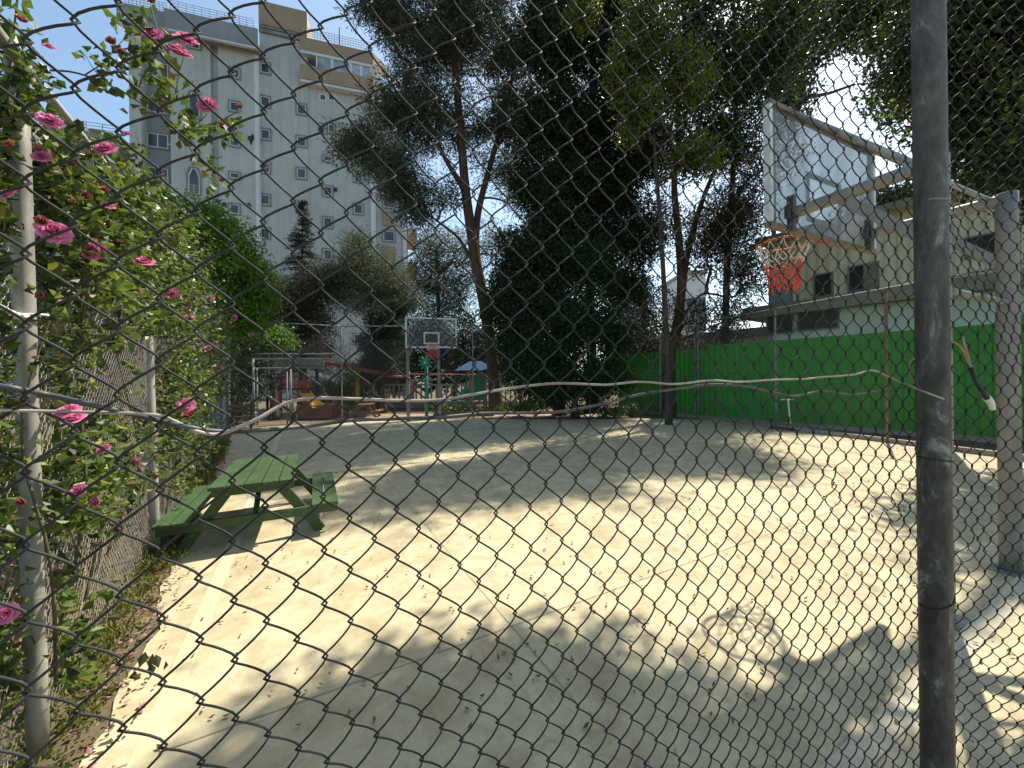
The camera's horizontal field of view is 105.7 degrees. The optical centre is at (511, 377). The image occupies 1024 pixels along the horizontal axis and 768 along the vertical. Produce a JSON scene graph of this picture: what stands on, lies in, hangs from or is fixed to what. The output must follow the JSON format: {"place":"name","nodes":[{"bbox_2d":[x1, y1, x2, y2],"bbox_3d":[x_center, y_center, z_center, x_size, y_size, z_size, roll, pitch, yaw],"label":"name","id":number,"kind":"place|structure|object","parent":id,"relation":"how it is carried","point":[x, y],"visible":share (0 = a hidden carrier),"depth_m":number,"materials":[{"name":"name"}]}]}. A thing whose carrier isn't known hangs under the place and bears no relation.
{"place":"outdoors","nodes":[
{"label":"outdoors","id":0,"kind":"place"},
{"bbox_2d":[0,121,131,401],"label":"building","id":1,"kind":"structure","parent":0,"point":[93,135],"depth_m":35.35,"materials":[{"name":"grey paint"}]},
{"bbox_2d":[116,0,416,401],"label":"apartment building","id":2,"kind":"structure","parent":0,"point":[230,45],"depth_m":36.80,"materials":[{"name":"grey paint"}]},
{"bbox_2d":[146,60,169,77],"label":"window","id":3,"kind":"structure","parent":2,"relation":"in","point":[166,66],"depth_m":34.54,"materials":[{"name":"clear glass"}]},
{"bbox_2d":[147,95,169,115],"bbox_3d":[-31.451,-24.127,34.411,1.785,1.507,0.537,-1,0,-4],"label":"window","id":4,"kind":"structure","parent":2,"relation":"in","point":[149,106],"depth_m":34.30,"materials":[{"name":"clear glass"}]},
{"bbox_2d":[147,130,169,150],"bbox_3d":[-31.442,-21.027,34.402,1.784,1.506,0.537,-1,0,-4],"label":"window","id":5,"kind":"structure","parent":2,"relation":"in","point":[155,140],"depth_m":34.40,"materials":[{"name":"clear glass"}]},
{"bbox_2d":[148,165,169,183],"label":"window","id":6,"kind":"structure","parent":2,"relation":"in","point":[166,170],"depth_m":34.52,"materials":[{"name":"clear glass"}]},
{"bbox_2d":[186,42,201,50],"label":"window","id":7,"kind":"structure","parent":2,"relation":"in","point":[197,47],"depth_m":34.48,"materials":[{"name":"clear glass"}]},
{"bbox_2d":[186,90,201,119],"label":"window","id":8,"kind":"structure","parent":2,"relation":"in","point":[192,100],"depth_m":34.45,"materials":[{"name":"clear glass"}]},
{"bbox_2d":[186,166,201,195],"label":"window","id":9,"kind":"structure","parent":2,"relation":"in","point":[193,175],"depth_m":34.42,"materials":[{"name":"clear glass"}]},
{"bbox_2d":[228,65,240,79],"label":"window","id":10,"kind":"structure","parent":2,"relation":"in","point":[237,70],"depth_m":35.33,"materials":[{"name":"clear glass"}]},
{"bbox_2d":[228,99,240,113],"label":"window","id":11,"kind":"structure","parent":2,"relation":"in","point":[232,107],"depth_m":35.22,"materials":[{"name":"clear glass"}]},
{"bbox_2d":[228,135,240,147],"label":"window","id":12,"kind":"structure","parent":2,"relation":"in","point":[230,144],"depth_m":35.26,"materials":[{"name":"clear glass"}]},
{"bbox_2d":[228,170,240,180],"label":"window","id":13,"kind":"structure","parent":2,"relation":"in","point":[232,175],"depth_m":35.21,"materials":[{"name":"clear glass"}]},
{"bbox_2d":[228,202,240,215],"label":"window","id":14,"kind":"structure","parent":2,"relation":"in","point":[237,206],"depth_m":35.24,"materials":[{"name":"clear glass"}]},
{"bbox_2d":[259,61,271,75],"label":"window","id":15,"kind":"structure","parent":2,"relation":"in","point":[263,68],"depth_m":36.54,"materials":[{"name":"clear glass"}]},
{"bbox_2d":[260,94,271,108],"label":"window","id":16,"kind":"structure","parent":2,"relation":"in","point":[264,99],"depth_m":36.53,"materials":[{"name":"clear glass"}]},
{"bbox_2d":[260,127,271,141],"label":"window","id":17,"kind":"structure","parent":2,"relation":"in","point":[265,133],"depth_m":36.53,"materials":[{"name":"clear glass"}]},
{"bbox_2d":[261,193,271,206],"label":"window","id":18,"kind":"structure","parent":2,"relation":"in","point":[265,197],"depth_m":36.52,"materials":[{"name":"blue glass"}]},
{"bbox_2d":[261,227,271,239],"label":"window","id":19,"kind":"structure","parent":2,"relation":"in","point":[263,229],"depth_m":36.51,"materials":[{"name":"grey glass"}]},
{"bbox_2d":[295,102,307,116],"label":"window","id":20,"kind":"structure","parent":2,"relation":"in","point":[298,111],"depth_m":37.42,"materials":[{"name":"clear glass"}]},
{"bbox_2d":[295,134,307,148],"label":"window","id":21,"kind":"structure","parent":2,"relation":"in","point":[303,144],"depth_m":37.42,"materials":[{"name":"blue glass"}]},
{"bbox_2d":[295,166,307,180],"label":"window","id":22,"kind":"structure","parent":2,"relation":"in","point":[301,173],"depth_m":37.40,"materials":[{"name":"blue glass"}]},
{"bbox_2d":[322,153,333,163],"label":"window","id":23,"kind":"structure","parent":2,"relation":"in","point":[328,156],"depth_m":38.15,"materials":[{"name":"white glass"}]},
{"bbox_2d":[322,184,333,197],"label":"window","id":24,"kind":"structure","parent":2,"relation":"in","point":[330,188],"depth_m":38.17,"materials":[{"name":"blue glass"}]},
{"bbox_2d":[322,215,333,228],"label":"window","id":25,"kind":"structure","parent":2,"relation":"in","point":[326,220],"depth_m":38.15,"materials":[{"name":"blue glass"}]},
{"bbox_2d":[322,248,333,260],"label":"window","id":26,"kind":"structure","parent":2,"relation":"in","point":[324,250],"depth_m":38.11,"materials":[{"name":"grey glass"}]},
{"bbox_2d":[352,202,363,215],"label":"window","id":27,"kind":"structure","parent":2,"relation":"in","point":[358,209],"depth_m":39.01,"materials":[{"name":"blue glass"}]},
{"bbox_2d":[382,196,395,209],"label":"window","id":28,"kind":"structure","parent":2,"relation":"in","point":[391,203],"depth_m":41.10,"materials":[{"name":"blue glass"}]},
{"bbox_2d":[382,229,395,242],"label":"window","id":29,"kind":"structure","parent":2,"relation":"in","point":[389,235],"depth_m":41.14,"materials":[{"name":"blue glass"}]},
{"bbox_2d":[204,414,597,420],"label":"path","id":30,"kind":"structure","parent":0,"point":[385,415],"depth_m":17.34,"materials":[{"name":"grey concrete"}]},
{"bbox_2d":[233,373,322,416],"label":"play tower","id":31,"kind":"structure","parent":30,"relation":"on","point":[301,390],"depth_m":17.76,"materials":[{"name":"orange plastic"}]},
{"bbox_2d":[296,404,338,419],"bbox_3d":[-8.465,1.494,16.900,1.504,0.620,0.710,-1,0,0],"label":"planter","id":32,"kind":"object","parent":30,"relation":"on","point":[309,410],"visible":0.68,"depth_m":16.55,"materials":[{"name":"brown wood"}]},
{"bbox_2d":[347,403,383,417],"bbox_3d":[-6.544,1.480,17.302,1.390,0.639,1.105,-1,0,-8],"label":"picnic table","id":33,"kind":"object","parent":30,"relation":"on","point":[356,411],"visible":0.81,"depth_m":16.93,"materials":[{"name":"brown wood"}]},
{"bbox_2d":[418,355,432,415],"bbox_3d":[-3.805,0.379,17.133,0.650,2.736,0.305,-1,0,0],"label":"flower post","id":34,"kind":"object","parent":30,"relation":"on","point":[425,362],"visible":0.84,"depth_m":17.12,"materials":[{"name":"green metal"}]},
{"bbox_2d":[435,409,493,416],"bbox_3d":[-2.099,1.606,17.600,2.600,0.220,1.080,-1,0,0],"label":"flower bed","id":35,"kind":"object","parent":30,"relation":"on","point":[466,411],"visible":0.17,"depth_m":17.06,"materials":[{"name":"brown wood"}]},
{"bbox_2d":[430,401,488,415],"bbox_3d":[-2.521,1.424,17.618,2.538,0.736,1.970,-1,0,31],"label":"shrub","id":36,"kind":"object","parent":35,"relation":"in","point":[458,406],"visible":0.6,"depth_m":17.35,"materials":[{"name":"green plant"}]},
{"bbox_2d":[487,398,542,411],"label":"shrub","id":37,"kind":"object","parent":30,"relation":"on","point":[516,407],"visible":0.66,"depth_m":16.54,"materials":[{"name":"green plant"}]},
{"bbox_2d":[0,0,987,378],"label":"sky","id":38,"kind":"structure","parent":0,"point":[95,24],"materials":[{"name":"blue"}]},
{"bbox_2d":[0,379,1023,767],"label":"ground","id":39,"kind":"structure","parent":0,"point":[98,729],"depth_m":2.85,"materials":[{"name":"soil"}]},
{"bbox_2d":[0,236,210,732],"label":"hedge","id":40,"kind":"object","parent":39,"relation":"on","point":[7,296],"visible":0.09,"depth_m":3.36,"materials":[{"name":"green plant"}]},
{"bbox_2d":[0,26,229,767],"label":"chain link fence","id":41,"kind":"object","parent":39,"relation":"on","point":[37,715],"visible":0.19,"depth_m":1.74,"materials":[{"name":"metal"}]},
{"bbox_2d":[0,305,49,320],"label":"white hose","id":42,"kind":"object","parent":41,"relation":"attached to","point":[25,315],"visible":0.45,"depth_m":1.70,"materials":[{"name":"paint"}]},
{"bbox_2d":[0,71,203,730],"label":"rose bush","id":43,"kind":"object","parent":41,"relation":"attached to","point":[73,189],"visible":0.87,"depth_m":1.85,"materials":[{"name":"green plant"}]},
{"bbox_2d":[0,0,253,234],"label":"rose bush","id":44,"kind":"object","parent":41,"relation":"attached to","point":[20,78],"visible":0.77,"depth_m":1.70,"materials":[{"name":"green plant"}]},
{"bbox_2d":[1,436,230,767],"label":"weeds","id":45,"kind":"object","parent":39,"relation":"on","point":[108,641],"visible":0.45,"depth_m":2.48,"materials":[{"name":"green plant"}]},
{"bbox_2d":[62,453,232,767],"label":"fallen leaves","id":46,"kind":"object","parent":39,"relation":"on","point":[101,707],"visible":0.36,"depth_m":2.24,"materials":[{"name":"brown plant"}]},
{"bbox_2d":[123,201,253,513],"bbox_3d":[-6.771,-0.915,9.000,1.286,5.404,13.360,-1,0,-33],"label":"rose bush","id":47,"kind":"object","parent":39,"relation":"on","point":[177,392],"visible":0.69,"depth_m":4.79,"materials":[{"name":"green plant"}]},
{"bbox_2d":[121,173,290,343],"bbox_3d":[-9.735,-2.089,12.166,4.847,7.833,3.771,-1,0,-31],"label":"leafy tree","id":48,"kind":"object","parent":39,"relation":"on","point":[252,303],"visible":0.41,"depth_m":11.95,"materials":[{"name":"green plant"}]},
{"bbox_2d":[213,389,251,424],"bbox_3d":[-10.779,1.144,15.021,1.519,1.444,1.156,-1,0,0],"label":"shrub","id":49,"kind":"object","parent":39,"relation":"on","point":[237,403],"visible":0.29,"depth_m":14.98,"materials":[{"name":"green plant"}]},
{"bbox_2d":[213,404,255,428],"bbox_3d":[-9.805,1.390,13.633,1.300,0.860,0.475,-1,0,-30],"label":"bench","id":50,"kind":"object","parent":39,"relation":"on","point":[251,410],"visible":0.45,"depth_m":13.85,"materials":[{"name":"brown wood"}]},
{"bbox_2d":[202,325,282,424],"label":"leafy tree","id":51,"kind":"object","parent":39,"relation":"on","point":[242,385],"visible":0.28,"depth_m":15.35,"materials":[{"name":"green plant"}]},
{"bbox_2d":[232,320,304,420],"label":"leafy tree","id":52,"kind":"object","parent":39,"relation":"on","point":[287,336],"visible":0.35,"depth_m":16.40,"materials":[{"name":"green plant"}]},
{"bbox_2d":[252,353,341,424],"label":"steel gate","id":53,"kind":"structure","parent":39,"relation":"on","point":[253,383],"depth_m":14.96,"materials":[{"name":"grey metal"}]},
{"bbox_2d":[259,199,353,404],"bbox_3d":[-12.784,-4.524,23.141,6.104,12.768,5.805,-1,0,28],"label":"fir tree","id":54,"kind":"object","parent":39,"relation":"on","point":[304,223],"visible":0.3,"depth_m":23.36,"materials":[{"name":"green plant"}]},
{"bbox_2d":[269,375,346,403],"bbox_3d":[-10.737,0.684,20.482,4.274,1.850,2.484,-1,0,0],"label":"shrub","id":55,"kind":"object","parent":39,"relation":"on","point":[330,384],"visible":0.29,"depth_m":20.18,"materials":[{"name":"green plant"}]},
{"bbox_2d":[259,251,360,404],"bbox_3d":[-11.374,-2.525,20.992,6.213,8.730,4.662,-1,0,0],"label":"conifer tree","id":56,"kind":"object","parent":39,"relation":"on","point":[305,308],"visible":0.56,"depth_m":20.68,"materials":[{"name":"green plant"}]},
{"bbox_2d":[266,360,399,410],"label":"pavilion","id":57,"kind":"structure","parent":39,"relation":"on","point":[315,364],"depth_m":17.83,"materials":[{"name":"metal"}]},
{"bbox_2d":[321,381,360,406],"bbox_3d":[-9.078,0.903,20.846,2.471,1.520,2.324,-1,0,0],"label":"shrub","id":58,"kind":"object","parent":39,"relation":"on","point":[347,391],"visible":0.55,"depth_m":20.62,"materials":[{"name":"green plant"}]},
{"bbox_2d":[304,221,429,408],"bbox_3d":[-8.362,-3.588,22.031,7.211,10.806,4.624,-1,0,0],"label":"pine tree","id":59,"kind":"object","parent":39,"relation":"on","point":[386,286],"visible":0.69,"depth_m":21.43,"materials":[{"name":"green plant"}]},
{"bbox_2d":[335,372,405,404],"bbox_3d":[-8.943,0.645,24.491,4.903,2.414,3.102,-1,0,0],"label":"shrub","id":60,"kind":"object","parent":39,"relation":"on","point":[366,389],"visible":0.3,"depth_m":24.28,"materials":[{"name":"green plant"}]},
{"bbox_2d":[350,294,422,412],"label":"conifer tree","id":61,"kind":"object","parent":39,"relation":"on","point":[379,316],"visible":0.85,"depth_m":19.02,"materials":[{"name":"green plant"}]},
{"bbox_2d":[355,371,487,409],"bbox_3d":[-4.605,0.723,18.923,7.239,2.068,0.935,-1,0,12],"label":"swing frame","id":62,"kind":"object","parent":39,"relation":"on","point":[356,385],"visible":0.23,"depth_m":19.07,"materials":[{"name":"red metal"}]},
{"bbox_2d":[317,0,548,411],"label":"pine tree","id":63,"kind":"object","parent":39,"relation":"on","point":[392,14],"visible":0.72,"depth_m":17.49,"materials":[{"name":"green plant"}]},
{"bbox_2d":[368,302,505,400],"bbox_3d":[-3.985,-1.357,23.096,9.739,6.215,5.174,-1,0,0],"label":"evergreen tree","id":64,"kind":"object","parent":39,"relation":"on","point":[443,335],"visible":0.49,"depth_m":22.77,"materials":[{"name":"green plant"}]},
{"bbox_2d":[330,338,567,398],"bbox_3d":[-3.990,-0.748,27.185,17.303,5.068,6.658,-1,0,0],"label":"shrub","id":65,"kind":"object","parent":39,"relation":"on","point":[446,380],"visible":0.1,"depth_m":26.32,"materials":[{"name":"green plant"}]},
{"bbox_2d":[350,383,549,408],"bbox_3d":[-3.337,0.991,22.480,11.941,1.499,0.300,-1,0,0],"label":"balustrade","id":66,"kind":"object","parent":39,"relation":"on","point":[404,404],"visible":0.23,"depth_m":22.43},
{"bbox_2d":[396,207,522,397],"bbox_3d":[-3.480,-4.939,27.005,10.292,13.368,6.748,-1,0,0],"label":"pine tree","id":67,"kind":"object","parent":39,"relation":"on","point":[433,245],"visible":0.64,"depth_m":26.36,"materials":[{"name":"green plant"}]},
{"bbox_2d":[229,322,695,427],"bbox_3d":[-1.545,-0.217,15.543,17.557,3.972,1.797,-1,0,-4],"label":"chain link fence","id":68,"kind":"object","parent":39,"relation":"on","point":[473,380],"visible":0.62,"depth_m":15.90,"materials":[{"name":"metal"}]},
{"bbox_2d":[455,361,487,409],"bbox_3d":[-1.800,0.453,19.242,1.907,2.537,1.716,-1,0,0],"label":"playhouse","id":69,"kind":"object","parent":39,"relation":"on","point":[477,381],"visible":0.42,"depth_m":19.18,"materials":[{"name":"green plastic"}]},
{"bbox_2d":[0,0,1023,767],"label":"chain link fence","id":70,"kind":"object","parent":39,"relation":"on","point":[934,324],"visible":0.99,"depth_m":0.88,"materials":[{"name":"metal"}]},
{"bbox_2d":[0,383,905,433],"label":"cable","id":71,"kind":"object","parent":70,"relation":"attached to","point":[14,388],"visible":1,"depth_m":0.54,"materials":[{"name":"grey metal"}]},
{"bbox_2d":[0,370,944,435],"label":"cable","id":72,"kind":"object","parent":70,"relation":"attached to","point":[263,415],"visible":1,"depth_m":0.58,"materials":[{"name":"grey metal"}]},
{"bbox_2d":[951,337,995,409],"bbox_3d":[1.470,-0.012,1.240,0.151,0.236,0.022,-1,0,0],"label":"cable end","id":73,"kind":"object","parent":70,"relation":"hanging from","point":[988,400],"visible":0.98,"depth_m":1.24,"materials":[{"name":"white paint"}]},
{"bbox_2d":[472,0,611,415],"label":"cypress tree","id":74,"kind":"object","parent":39,"relation":"on","point":[541,228],"visible":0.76,"depth_m":16.24,"materials":[{"name":"green plant"}]},
{"bbox_2d":[465,221,650,418],"bbox_3d":[1.811,-2.444,16.079,7.547,8.308,4.296,-1,0,0],"label":"thuja tree","id":75,"kind":"object","parent":39,"relation":"on","point":[527,364],"visible":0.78,"depth_m":15.48,"materials":[{"name":"green plant"}]},
{"bbox_2d":[577,400,629,417],"bbox_3d":[3.753,1.306,15.868,2.273,0.788,1.391,-1,0,0],"label":"shrub","id":76,"kind":"object","parent":39,"relation":"on","point":[606,412],"visible":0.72,"depth_m":15.67,"materials":[{"name":"green plant"}]},
{"bbox_2d":[560,0,691,412],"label":"cypress tree","id":77,"kind":"object","parent":39,"relation":"on","point":[612,222],"visible":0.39,"depth_m":17.21,"materials":[{"name":"green plant"}]},
{"bbox_2d":[612,398,642,417],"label":"shrub","id":78,"kind":"object","parent":39,"relation":"on","point":[635,405],"visible":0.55,"depth_m":16.12,"materials":[{"name":"green plant"}]},
{"bbox_2d":[558,0,731,424],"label":"broadleaf tree","id":79,"kind":"object","parent":39,"relation":"on","point":[634,90],"visible":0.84,"depth_m":12.55,"materials":[{"name":"green plant"}]},
{"bbox_2d":[600,310,721,390],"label":"evergreen tree","id":80,"kind":"object","parent":39,"relation":"on","point":[651,349],"visible":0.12,"depth_m":20.29,"materials":[{"name":"green plant"}]},
{"bbox_2d":[631,327,769,351],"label":"outbuilding","id":81,"kind":"structure","parent":39,"relation":"on","point":[758,333],"depth_m":19.43,"materials":[{"name":"concrete"}]},
{"bbox_2d":[621,29,816,416],"bbox_3d":[8.091,-5.794,15.854,7.496,14.814,5.196,-1,0,0],"label":"pine tree","id":82,"kind":"object","parent":39,"relation":"on","point":[713,228],"visible":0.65,"depth_m":15.48,"materials":[{"name":"green plant"}]},
{"bbox_2d":[627,0,845,343],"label":"broadleaf tree","id":83,"kind":"object","parent":39,"relation":"on","point":[740,75],"visible":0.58,"depth_m":14.31,"materials":[{"name":"green plant"}]},
{"bbox_2d":[618,314,1023,442],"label":"sheet metal wall","id":84,"kind":"structure","parent":39,"relation":"on","point":[685,366],"depth_m":11.96,"materials":[{"name":"metal"}]},
{"bbox_2d":[757,0,909,234],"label":"broadleaf tree","id":85,"kind":"object","parent":39,"relation":"on","point":[856,18],"visible":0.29,"depth_m":23.44,"materials":[{"name":"green plant"}]},
{"bbox_2d":[697,262,1023,460],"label":"chain link fence","id":86,"kind":"object","parent":39,"relation":"on","point":[887,439],"visible":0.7,"depth_m":10.14,"materials":[{"name":"metal"}]},
{"bbox_2d":[742,176,1023,340],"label":"house","id":87,"kind":"structure","parent":39,"relation":"on","point":[814,262],"depth_m":14.66,"materials":[{"name":"paint"}]},
{"bbox_2d":[766,314,793,334],"bbox_3d":[11.846,-2.361,17.143,0.100,0.870,1.070,-1,0,-35],"label":"window","id":88,"kind":"structure","parent":87,"relation":"in","point":[768,326],"depth_m":17.07,"materials":[{"name":"black glass"}]},
{"bbox_2d":[768,283,792,304],"bbox_3d":[11.866,-3.680,17.126,0.100,0.870,0.920,-1,0,-35],"label":"window","id":89,"kind":"structure","parent":87,"relation":"in","point":[785,297],"depth_m":17.05,"materials":[{"name":"grey glass"}]},
{"bbox_2d":[797,309,839,331],"bbox_3d":[12.633,-2.443,16.025,0.100,0.970,1.420,-1,0,-35],"label":"window","id":90,"kind":"structure","parent":87,"relation":"in","point":[807,325],"depth_m":15.98,"materials":[{"name":"black glass"}]},
{"bbox_2d":[813,271,833,297],"bbox_3d":[12.747,-3.790,15.874,0.100,0.970,0.670,-1,0,-35],"label":"window","id":91,"kind":"structure","parent":87,"relation":"in","point":[822,278],"depth_m":15.83,"materials":[{"name":"black glass"}]},
{"bbox_2d":[847,261,879,292],"bbox_3d":[13.461,-3.849,14.861,0.100,1.020,0.920,-1,0,-35],"label":"window","id":92,"kind":"structure","parent":87,"relation":"in","point":[853,280],"depth_m":15.01,"materials":[{"name":"black glass"}]},
{"bbox_2d":[964,232,994,259],"bbox_3d":[15.159,-4.253,12.445,0.100,0.720,0.820,-1,0,-35],"label":"window","id":93,"kind":"structure","parent":87,"relation":"in","point":[986,237],"depth_m":12.43,"materials":[{"name":"black glass"}]},
{"bbox_2d":[843,0,1023,440],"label":"broadleaf tree","id":94,"kind":"object","parent":39,"relation":"on","point":[975,104],"visible":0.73,"depth_m":7.71,"materials":[{"name":"green plant"}]},
{"bbox_2d":[79,419,1023,767],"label":"court floor","id":95,"kind":"structure","parent":0,"point":[267,649],"depth_m":2.85,"materials":[{"name":"concrete"}]},
{"bbox_2d":[67,457,227,767],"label":"fallen petals","id":96,"kind":"object","parent":95,"relation":"on","point":[89,750],"visible":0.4,"depth_m":2.28,"materials":[{"name":"pink plant"}]},
{"bbox_2d":[126,554,234,767],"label":"side line","id":97,"kind":"object","parent":95,"relation":"on","point":[145,752],"visible":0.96,"depth_m":2.17,"materials":[{"name":"white paint"}]},
{"bbox_2d":[151,454,337,553],"bbox_3d":[-3.002,1.414,4.659,1.590,0.662,1.567,-1,0,-27],"label":"picnic table","id":98,"kind":"object","parent":95,"relation":"on","point":[258,476],"visible":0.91,"depth_m":4.19,"materials":[{"name":"green paint"}]},
{"bbox_2d":[224,432,282,553],"bbox_3d":[-5.171,1.746,8.257,0.121,0.001,10.150,-1,0,-28],"label":"faded side line","id":99,"kind":"object","parent":95,"relation":"on","point":[248,507],"visible":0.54,"depth_m":4.96,"materials":[{"name":"white paint"}]},
{"bbox_2d":[405,317,456,421],"bbox_3d":[-3.186,-0.266,14.893,2.145,4.010,1.577,-1,0,0],"label":"basketball hoop","id":100,"kind":"object","parent":95,"relation":"on","point":[431,345],"visible":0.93,"depth_m":15.12,"materials":[{"name":"orange paint"}]},
{"bbox_2d":[357,444,575,700],"bbox_3d":[-1.925,1.708,6.194,0.009,0.001,9.500,-1,0,-28],"label":"expansion joint","id":101,"kind":"object","parent":95,"relation":"on","point":[490,601],"visible":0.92,"depth_m":2.77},
{"bbox_2d":[306,432,677,474],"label":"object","id":102,"kind":"object","parent":95,"relation":"on","point":[486,454],"visible":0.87,"depth_m":8.50,"materials":[{"name":"white paint"}]},
{"bbox_2d":[156,421,1023,750],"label":"fallen leaves","id":103,"kind":"object","parent":95,"relation":"on","point":[594,573],"visible":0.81,"depth_m":3.22,"materials":[{"name":"brown plant"}]},
{"bbox_2d":[756,97,1023,630],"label":"basketball hoop","id":104,"kind":"object","parent":95,"relation":"on","point":[787,190],"visible":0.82,"depth_m":3.27,"materials":[{"name":"orange paint"}]},
{"bbox_2d":[819,576,1023,767],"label":"base line","id":105,"kind":"object","parent":95,"relation":"on","point":[979,623],"visible":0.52,"depth_m":1.96,"materials":[{"name":"white paint"}]},
{"bbox_2d":[660,270,707,334],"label":"tower block","id":106,"kind":"structure","parent":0,"point":[693,287],"depth_m":62.00,"materials":[{"name":"paint"}]},
{"bbox_2d":[876,168,982,205],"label":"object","id":107,"kind":"object","parent":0,"point":[894,193],"visible":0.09,"depth_m":18.30,"materials":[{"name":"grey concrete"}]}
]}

